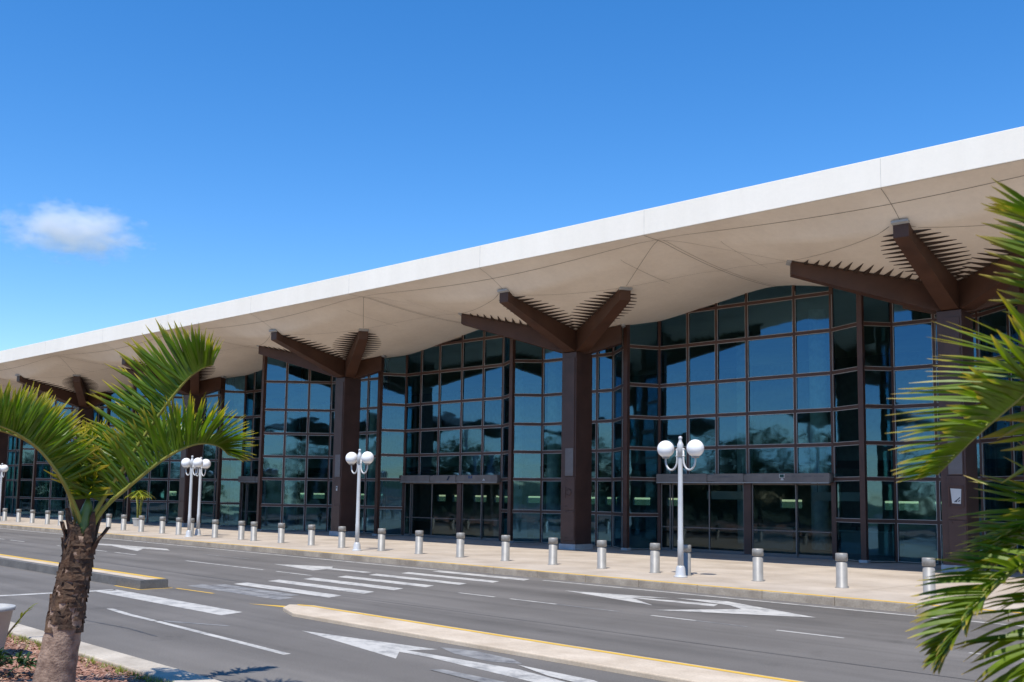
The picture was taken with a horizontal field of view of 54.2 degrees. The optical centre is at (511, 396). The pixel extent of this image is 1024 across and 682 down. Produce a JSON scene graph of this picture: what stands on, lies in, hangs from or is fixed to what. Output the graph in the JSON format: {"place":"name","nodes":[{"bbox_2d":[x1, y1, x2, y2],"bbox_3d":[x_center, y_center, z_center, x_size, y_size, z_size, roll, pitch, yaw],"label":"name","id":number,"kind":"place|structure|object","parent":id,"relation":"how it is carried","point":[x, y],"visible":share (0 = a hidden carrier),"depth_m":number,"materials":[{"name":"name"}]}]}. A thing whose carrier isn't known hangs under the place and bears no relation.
{"place":"outdoors","nodes":[
{"label":"outdoors","id":0,"kind":"place"},
{"bbox_2d":[0,527,1023,681],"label":"road","id":1,"kind":"structure","parent":0,"point":[227,628],"depth_m":19.93,"materials":[{"name":"grey asphalt"}]},
{"bbox_2d":[0,554,209,592],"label":"traffic island","id":2,"kind":"structure","parent":1,"relation":"on","point":[128,580],"depth_m":27.61,"materials":[{"name":"concrete"}]},
{"bbox_2d":[257,604,802,681],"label":"traffic island","id":3,"kind":"structure","parent":1,"relation":"on","point":[647,667],"depth_m":16.13,"materials":[{"name":"concrete"}]},
{"bbox_2d":[0,514,1023,609],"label":"pavement","id":4,"kind":"structure","parent":0,"point":[890,581],"depth_m":36.74,"materials":[{"name":"beige concrete"}]},
{"bbox_2d":[0,463,8,520],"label":"street lamp","id":5,"kind":"object","parent":4,"relation":"on","point":[4,468],"visible":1,"depth_m":72.89,"materials":[{"name":"white metal"}]},
{"bbox_2d":[2,508,7,520],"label":"bollard","id":6,"kind":"object","parent":4,"relation":"on","point":[4,516],"visible":1,"depth_m":74.01,"materials":[{"name":"metal"}]},
{"bbox_2d":[16,509,21,521],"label":"bollard","id":7,"kind":"object","parent":4,"relation":"on","point":[18,515],"visible":0.95,"depth_m":71.80,"materials":[{"name":"metal"}]},
{"bbox_2d":[30,510,34,522],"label":"bollard","id":8,"kind":"object","parent":4,"relation":"on","point":[32,516],"visible":0.93,"depth_m":69.94,"materials":[{"name":"metal"}]},
{"bbox_2d":[45,511,50,523],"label":"bollard","id":9,"kind":"object","parent":4,"relation":"on","point":[47,517],"visible":1,"depth_m":68.02,"materials":[{"name":"metal"}]},
{"bbox_2d":[58,511,63,524],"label":"bollard","id":10,"kind":"object","parent":4,"relation":"on","point":[60,515],"visible":0.88,"depth_m":66.33,"materials":[{"name":"metal"}]},
{"bbox_2d":[106,514,111,528],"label":"bollard","id":11,"kind":"object","parent":4,"relation":"on","point":[108,519],"visible":0.82,"depth_m":60.91,"materials":[{"name":"metal"}]},
{"bbox_2d":[121,515,126,529],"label":"bollard","id":12,"kind":"object","parent":4,"relation":"on","point":[123,521],"visible":1,"depth_m":59.35,"materials":[{"name":"metal"}]},
{"bbox_2d":[126,490,154,525],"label":"potted palm","id":13,"kind":"object","parent":4,"relation":"on","point":[140,496],"visible":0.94,"depth_m":66.77,"materials":[{"name":"plant"}]},
{"bbox_2d":[138,516,144,531],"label":"bollard","id":14,"kind":"object","parent":4,"relation":"on","point":[141,524],"visible":1,"depth_m":57.70,"materials":[{"name":"metal"}]},
{"bbox_2d":[159,517,165,533],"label":"bollard","id":15,"kind":"object","parent":4,"relation":"on","point":[162,525],"visible":1,"depth_m":55.76,"materials":[{"name":"metal"}]},
{"bbox_2d":[175,518,181,534],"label":"bollard","id":16,"kind":"object","parent":4,"relation":"on","point":[178,526],"visible":1,"depth_m":54.42,"materials":[{"name":"metal"}]},
{"bbox_2d":[181,455,202,536],"bbox_3d":[-16.778,5.170,52.203,1.613,4.230,0.523,-4,-7,39],"label":"street lamp","id":17,"kind":"object","parent":4,"relation":"on","point":[186,463],"visible":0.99,"depth_m":52.13,"materials":[{"name":"white metal"}]},
{"bbox_2d":[191,518,194,535],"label":"bollard","id":18,"kind":"object","parent":4,"relation":"on","point":[192,524],"visible":0.55,"depth_m":53.41,"materials":[{"name":"metal"}]},
{"bbox_2d":[194,457,210,535],"bbox_3d":[-16.908,5.358,54.103,0.523,4.230,1.613,6,-8,-44],"label":"street lamp","id":19,"kind":"object","parent":4,"relation":"on","point":[206,464],"visible":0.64,"depth_m":53.93,"materials":[{"name":"white metal"}]},
{"bbox_2d":[211,520,218,537],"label":"bollard","id":20,"kind":"object","parent":4,"relation":"on","point":[215,523],"visible":1,"depth_m":51.45,"materials":[{"name":"metal"}]},
{"bbox_2d":[237,521,244,539],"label":"bollard","id":21,"kind":"object","parent":4,"relation":"on","point":[241,529],"visible":1,"depth_m":49.69,"materials":[{"name":"metal"}]},
{"bbox_2d":[250,522,257,540],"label":"bollard","id":22,"kind":"object","parent":4,"relation":"on","point":[254,525],"visible":1,"depth_m":48.74,"materials":[{"name":"metal"}]},
{"bbox_2d":[277,523,284,542],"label":"bollard","id":23,"kind":"object","parent":4,"relation":"on","point":[281,530],"visible":1,"depth_m":47.07,"materials":[{"name":"metal"}]},
{"bbox_2d":[308,525,314,545],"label":"bollard","id":24,"kind":"object","parent":4,"relation":"on","point":[311,535],"visible":1,"depth_m":45.22,"materials":[{"name":"metal"}]},
{"bbox_2d":[337,526,345,547],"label":"bollard","id":25,"kind":"object","parent":4,"relation":"on","point":[341,536],"visible":1,"depth_m":43.52,"materials":[{"name":"metal"}]},
{"bbox_2d":[345,449,373,550],"bbox_3d":[-6.416,4.278,41.757,1.613,4.230,0.523,-5,-8,44],"label":"street lamp","id":26,"kind":"object","parent":4,"relation":"on","point":[366,458],"visible":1,"depth_m":41.67,"materials":[{"name":"white metal"}]},
{"bbox_2d":[377,528,385,550],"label":"bollard","id":27,"kind":"object","parent":4,"relation":"on","point":[381,538],"visible":1,"depth_m":41.53,"materials":[{"name":"metal"}]},
{"bbox_2d":[414,530,422,553],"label":"bollard","id":28,"kind":"object","parent":4,"relation":"on","point":[419,542],"visible":1,"depth_m":39.82,"materials":[{"name":"metal"}]},
{"bbox_2d":[456,533,464,557],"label":"bollard","id":29,"kind":"object","parent":4,"relation":"on","point":[460,537],"visible":1,"depth_m":38.01,"materials":[{"name":"metal"}]},
{"bbox_2d":[500,535,509,560],"bbox_3d":[-0.233,5.491,36.381,0.366,0.930,0.370,6,-7,-43],"label":"bollard","id":30,"kind":"object","parent":4,"relation":"on","point":[505,549],"visible":1,"depth_m":36.26,"materials":[{"name":"metal"}]},
{"bbox_2d":[0,126,1023,571],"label":"airport terminal","id":31,"kind":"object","parent":4,"relation":"on","point":[770,346],"visible":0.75,"depth_m":53.05,"materials":[{"name":"concrete"}]},
{"bbox_2d":[4,434,9,507],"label":"side window","id":32,"kind":"structure","parent":31,"relation":"in","point":[8,446],"depth_m":96.59,"materials":[{"name":"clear glass"}]},
{"bbox_2d":[4,434,33,513],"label":"window frame","id":33,"kind":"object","parent":31,"relation":"in","point":[15,464],"depth_m":95.35,"materials":[{"name":"brown metal"}]},
{"bbox_2d":[19,441,31,514],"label":"side window","id":34,"kind":"structure","parent":31,"relation":"in","point":[27,454],"depth_m":92.53,"materials":[{"name":"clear glass"}]},
{"bbox_2d":[19,448,39,498],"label":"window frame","id":35,"kind":"structure","parent":31,"relation":"in","point":[23,448],"depth_m":91.74,"materials":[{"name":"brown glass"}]},
{"bbox_2d":[34,401,73,514],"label":"window frame","id":36,"kind":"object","parent":31,"relation":"in","point":[72,407],"depth_m":84.95,"materials":[{"name":"brown metal"}]},
{"bbox_2d":[39,409,73,516],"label":"side window","id":37,"kind":"structure","parent":31,"relation":"in","point":[63,409],"depth_m":86.43,"materials":[{"name":"brown metal"}]},
{"bbox_2d":[91,392,121,518],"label":"side window","id":38,"kind":"structure","parent":31,"relation":"in","point":[94,500],"depth_m":83.88,"materials":[{"name":"brown glass"}]},
{"bbox_2d":[105,393,119,518],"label":"side window","id":39,"kind":"structure","parent":31,"relation":"in","point":[110,510],"depth_m":81.32,"materials":[{"name":"brown glass"}]},
{"bbox_2d":[105,392,129,519],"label":"side window","id":40,"kind":"structure","parent":31,"relation":"in","point":[129,392],"depth_m":80.31,"materials":[{"name":"brown glass"}]},
{"bbox_2d":[130,395,181,522],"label":"window frame","id":41,"kind":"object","parent":31,"relation":"in","point":[169,460],"depth_m":73.68,"materials":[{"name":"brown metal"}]},
{"bbox_2d":[144,382,169,521],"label":"side window","id":42,"kind":"structure","parent":31,"relation":"in","point":[157,488],"depth_m":75.52,"materials":[{"name":"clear glass"}]},
{"bbox_2d":[200,378,234,524],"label":"window frame","id":43,"kind":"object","parent":31,"relation":"in","point":[215,460],"depth_m":71.78,"materials":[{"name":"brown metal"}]},
{"bbox_2d":[219,378,233,525],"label":"side window","id":44,"kind":"structure","parent":31,"relation":"in","point":[229,382],"depth_m":70.07,"materials":[{"name":"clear glass"}]},
{"bbox_2d":[220,375,247,512],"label":"side window","id":45,"kind":"structure","parent":31,"relation":"in","point":[226,391],"depth_m":69.30,"materials":[{"name":"brown metal"}]},
{"bbox_2d":[261,357,302,529],"bbox_3d":[-14.724,2.687,63.887,0.153,11.473,3.120,-3,-7,36],"label":"side window","id":46,"kind":"structure","parent":31,"relation":"in","point":[276,369],"depth_m":63.83,"materials":[{"name":"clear glass"}]},
{"bbox_2d":[261,363,333,530],"bbox_3d":[-13.537,2.630,62.754,4.405,11.396,0.160,1,-6,-3],"label":"side window","id":47,"kind":"structure","parent":31,"relation":"in","point":[309,382],"depth_m":62.64,"materials":[{"name":"brown metal"}]},
{"bbox_2d":[327,359,389,532],"bbox_3d":[-9.438,2.861,61.214,5.081,10.752,0.160,-4,-7,39],"label":"side window","id":48,"kind":"structure","parent":31,"relation":"in","point":[369,379],"depth_m":60.36,"materials":[{"name":"brown metal"}]},
{"bbox_2d":[379,359,388,527],"bbox_3d":[-7.593,2.797,58.700,0.160,10.433,1.874,0,-6,5],"label":"side window","id":49,"kind":"structure","parent":31,"relation":"in","point":[385,378],"depth_m":58.96,"materials":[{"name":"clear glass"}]},
{"bbox_2d":[379,355,408,508],"bbox_3d":[-6.957,2.692,58.005,1.689,10.522,0.160,2,-6,-16],"label":"window frame","id":50,"kind":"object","parent":31,"relation":"in","point":[384,374],"depth_m":58.07,"materials":[{"name":"brown metal"}]},
{"bbox_2d":[501,354,509,512],"bbox_3d":[-0.234,1.948,52.208,0.153,11.046,1.707,2,-6,-16],"label":"window frame","id":51,"kind":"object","parent":31,"relation":"in","point":[508,362],"depth_m":52.70,"materials":[{"name":"brown metal"}]},
{"bbox_2d":[498,475,522,495],"bbox_3d":[-0.081,4.536,56.310,1.800,2.100,0.120,-4,-8,42],"label":"hanging sign","id":52,"kind":"object","parent":31,"relation":"hanging from","point":[519,492],"visible":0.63,"depth_m":55.83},
{"bbox_2d":[492,513,534,537],"bbox_3d":[0.070,7.304,57.735,2.720,1.550,0.760,-4,-8,42],"label":"service counter","id":53,"kind":"object","parent":31,"relation":"on","point":[523,528],"visible":0.71,"depth_m":57.03,"materials":[{"name":"grey"}]},
{"bbox_2d":[512,348,544,541],"bbox_3d":[0.776,1.864,51.426,1.754,11.088,0.160,1,-6,-1],"label":"window frame","id":54,"kind":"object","parent":31,"relation":"in","point":[543,349],"depth_m":51.33,"materials":[{"name":"brown metal"}]},
{"bbox_2d":[541,346,616,545],"bbox_3d":[3.287,1.816,49.869,4.632,10.948,0.176,-4,-8,42],"label":"side window","id":55,"kind":"structure","parent":31,"relation":"in","point":[613,483],"depth_m":48.77,"materials":[{"name":"brown metal"}]},
{"bbox_2d":[612,328,623,547],"bbox_3d":[5.098,1.889,47.040,0.160,10.293,2.589,2,-6,-7],"label":"window frame","id":56,"kind":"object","parent":31,"relation":"in","point":[619,350],"depth_m":46.71,"materials":[{"name":"brown metal"}]},
{"bbox_2d":[629,321,661,516],"bbox_3d":[6.033,1.644,46.081,1.858,10.617,0.160,3,-6,-20],"label":"window frame","id":57,"kind":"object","parent":31,"relation":"in","point":[631,345],"depth_m":46.17,"materials":[{"name":"brown metal"}]},
{"bbox_2d":[707,485,742,499],"bbox_3d":[10.053,3.752,46.975,2.000,2.100,0.120,-4,-8,42],"label":"hanging sign","id":58,"kind":"object","parent":31,"relation":"hanging from","point":[737,495],"visible":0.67,"depth_m":46.80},
{"bbox_2d":[742,516,800,549],"bbox_3d":[12.538,6.559,48.435,2.720,1.550,0.760,-4,-8,42],"label":"service counter","id":59,"kind":"object","parent":31,"relation":"on","point":[785,540],"visible":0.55,"depth_m":48.00,"materials":[{"name":"grey"}]},
{"bbox_2d":[813,483,870,500],"bbox_3d":[14.382,3.491,43.719,2.600,2.100,0.120,-4,-8,42],"label":"hanging sign","id":60,"kind":"object","parent":31,"relation":"hanging from","point":[842,496],"visible":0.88,"depth_m":43.58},
{"bbox_2d":[831,294,859,560],"bbox_3d":[13.399,1.062,39.883,1.744,10.759,0.153,-14,-16,69],"label":"window frame","id":61,"kind":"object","parent":31,"relation":"in","point":[848,443],"depth_m":40.03,"materials":[{"name":"brown metal"}]},
{"bbox_2d":[839,523,905,555],"bbox_3d":[15.857,6.172,44.076,2.720,1.550,0.760,-4,-8,42],"label":"service counter","id":62,"kind":"object","parent":31,"relation":"on","point":[880,543],"visible":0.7,"depth_m":43.74,"materials":[{"name":"grey"}]},
{"bbox_2d":[863,302,899,561],"bbox_3d":[14.333,0.984,39.166,1.475,10.800,0.160,2,-6,-7],"label":"side window","id":63,"kind":"structure","parent":31,"relation":"in","point":[893,521],"depth_m":39.12,"materials":[{"name":"brown metal"}]},
{"bbox_2d":[892,303,987,563],"bbox_3d":[16.222,1.025,38.106,3.331,10.562,0.160,-4,-8,43],"label":"side window","id":64,"kind":"structure","parent":31,"relation":"in","point":[934,365],"depth_m":38.22,"materials":[{"name":"blue glass"}]},
{"bbox_2d":[977,303,1023,570],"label":"side window","id":65,"kind":"structure","parent":31,"relation":"in","point":[1014,466],"depth_m":35.47,"materials":[{"name":"glass"}]},
{"bbox_2d":[548,537,557,564],"bbox_3d":[1.424,5.349,34.720,0.370,0.930,0.366,-1,-6,20],"label":"bollard","id":66,"kind":"object","parent":4,"relation":"on","point":[552,542],"visible":1,"depth_m":34.59,"materials":[{"name":"metal"}]},
{"bbox_2d":[597,540,606,568],"bbox_3d":[2.977,5.217,33.172,0.370,0.930,0.366,3,-6,-28],"label":"bollard","id":67,"kind":"object","parent":4,"relation":"on","point":[601,553],"visible":1,"depth_m":33.05,"materials":[{"name":"metal"}]},
{"bbox_2d":[649,543,660,572],"bbox_3d":[4.519,5.084,31.607,0.366,0.930,0.370,1,-6,1],"label":"bollard","id":68,"kind":"object","parent":4,"relation":"on","point":[654,557],"visible":1,"depth_m":31.49,"materials":[{"name":"metal"}]},
{"bbox_2d":[657,436,703,577],"bbox_3d":[5.077,3.287,30.143,0.523,4.230,1.613,6,-8,-44],"label":"street lamp","id":69,"kind":"object","parent":4,"relation":"on","point":[694,448],"visible":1,"depth_m":30.08,"materials":[{"name":"white metal"}]},
{"bbox_2d":[683,545,691,575],"bbox_3d":[5.348,5.009,30.742,0.366,0.930,0.370,3,-6,-26],"label":"bollard","id":70,"kind":"object","parent":4,"relation":"on","point":[687,556],"visible":0.66,"depth_m":30.61,"materials":[{"name":"metal"}]},
{"bbox_2d":[751,548,763,581],"bbox_3d":[7.120,4.857,28.961,0.366,0.930,0.370,-5,-8,44],"label":"bollard","id":71,"kind":"object","parent":4,"relation":"on","point":[757,556],"visible":1,"depth_m":28.84,"materials":[{"name":"metal"}]},
{"bbox_2d":[835,553,848,587],"bbox_3d":[8.941,4.700,27.120,0.370,0.930,0.366,-2,-6,28],"label":"bollard","id":72,"kind":"object","parent":4,"relation":"on","point":[841,559],"visible":1,"depth_m":27.00,"materials":[{"name":"metal"}]},
{"bbox_2d":[922,557,936,594],"bbox_3d":[10.611,4.558,25.449,0.366,0.930,0.370,-4,-8,39],"label":"bollard","id":73,"kind":"object","parent":4,"relation":"on","point":[928,566],"visible":0.76,"depth_m":25.34,"materials":[{"name":"metal"}]},
{"bbox_2d":[0,0,1023,350],"label":"sky","id":74,"kind":"structure","parent":0,"point":[158,157],"materials":[{"name":"blue"}]},
{"bbox_2d":[884,178,1023,681],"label":"palm tree","id":75,"kind":"object","parent":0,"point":[998,397],"visible":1,"depth_m":4.73,"materials":[{"name":"green plant"}]},
{"label":"ground","id":76,"kind":"structure","parent":0,"visible":0},
{"bbox_2d":[0,635,160,681],"bbox_3d":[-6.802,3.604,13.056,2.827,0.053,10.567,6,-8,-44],"label":"bark mulch","id":77,"kind":"object","parent":76,"relation":"on","point":[34,656],"visible":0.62,"depth_m":13.29,"materials":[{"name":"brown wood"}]},
{"bbox_2d":[0,603,15,651],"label":"plant pot","id":78,"kind":"object","parent":77,"relation":"on","point":[6,611],"visible":0.93,"depth_m":14.33,"materials":[{"name":"paint"}]},
{"bbox_2d":[0,647,36,673],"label":"shrub","id":79,"kind":"object","parent":77,"relation":"on","point":[22,660],"visible":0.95,"depth_m":12.97,"materials":[{"name":"green plant"}]},
{"bbox_2d":[7,603,36,635],"bbox_3d":[-7.880,3.601,15.970,0.534,0.608,0.134,1,-6,-5],"label":"sapling","id":80,"kind":"object","parent":77,"relation":"on","point":[22,614],"visible":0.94,"depth_m":15.98,"materials":[{"name":"green plant"}]},
{"bbox_2d":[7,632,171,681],"bbox_3d":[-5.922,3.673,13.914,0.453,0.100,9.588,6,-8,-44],"label":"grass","id":81,"kind":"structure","parent":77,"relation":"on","point":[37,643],"depth_m":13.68,"materials":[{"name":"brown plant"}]},
{"bbox_2d":[0,320,254,681],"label":"palm tree","id":82,"kind":"object","parent":77,"relation":"on","point":[85,460],"visible":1,"depth_m":11.65,"materials":[{"name":"green plant"}]},
{"bbox_2d":[8,621,221,681],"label":"bed kerb","id":83,"kind":"structure","parent":76,"relation":"on","point":[139,665],"depth_m":13.95,"materials":[{"name":"concrete"}]},
{"bbox_2d":[0,524,1023,621],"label":"kerb","id":84,"kind":"structure","parent":76,"relation":"on","point":[814,599],"depth_m":29.59,"materials":[{"name":"concrete"}]}
]}

